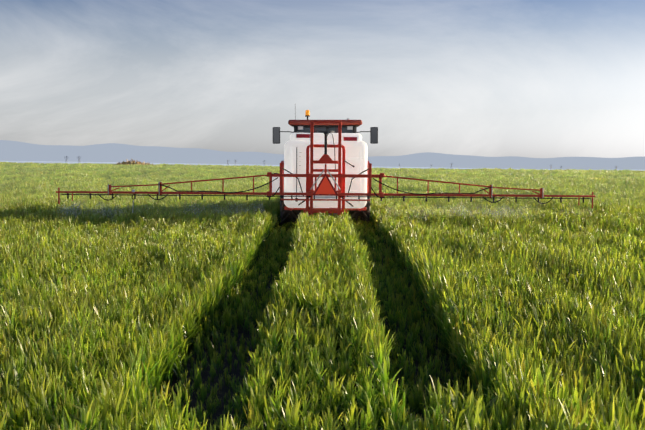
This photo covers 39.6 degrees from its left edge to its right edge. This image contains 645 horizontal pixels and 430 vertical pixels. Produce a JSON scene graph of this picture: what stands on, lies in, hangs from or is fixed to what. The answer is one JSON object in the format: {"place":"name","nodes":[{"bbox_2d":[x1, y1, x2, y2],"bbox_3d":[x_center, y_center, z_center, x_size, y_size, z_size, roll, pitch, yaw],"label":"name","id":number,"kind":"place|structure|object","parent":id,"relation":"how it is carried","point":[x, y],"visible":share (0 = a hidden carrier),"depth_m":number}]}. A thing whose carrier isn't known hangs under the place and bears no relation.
{"place":"outdoors","nodes":[
{"label":"outdoors","id":0,"kind":"place"},
{"bbox_2d":[0,140,644,169],"bbox_3d":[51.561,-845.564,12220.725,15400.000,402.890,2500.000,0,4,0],"label":"hills","id":1,"kind":"structure","parent":0,"point":[24,151],"depth_m":11831.90},
{"bbox_2d":[0,161,644,429],"bbox_3d":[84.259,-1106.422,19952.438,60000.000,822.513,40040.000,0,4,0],"label":"ground","id":2,"kind":"structure","parent":0,"point":[205,375],"depth_m":8.19},
{"bbox_2d":[116,159,152,164],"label":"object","id":3,"kind":"object","parent":2,"relation":"on","point":[128,162],"visible":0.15,"depth_m":83.58},
{"bbox_2d":[273,110,377,227],"bbox_3d":[0.073,-1.283,23.487,2.740,3.130,4.108,0,4,0],"label":"tractor","id":4,"kind":"object","parent":2,"relation":"on","point":[303,126],"visible":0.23,"depth_m":21.81},
{"bbox_2d":[56,121,594,216],"bbox_3d":[0.073,-1.001,20.742,12.000,2.313,1.848,0,4,0],"label":"sprayer","id":5,"kind":"object","parent":4,"relation":"attached to","point":[324,171],"visible":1,"depth_m":20.14},
{"bbox_2d":[0,0,644,157],"label":"sky","id":6,"kind":"structure","parent":0,"point":[486,78]},
{"bbox_2d":[55,199,592,219],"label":"spray mist","id":7,"kind":"structure","parent":0,"point":[501,211],"depth_m":20.00}
]}

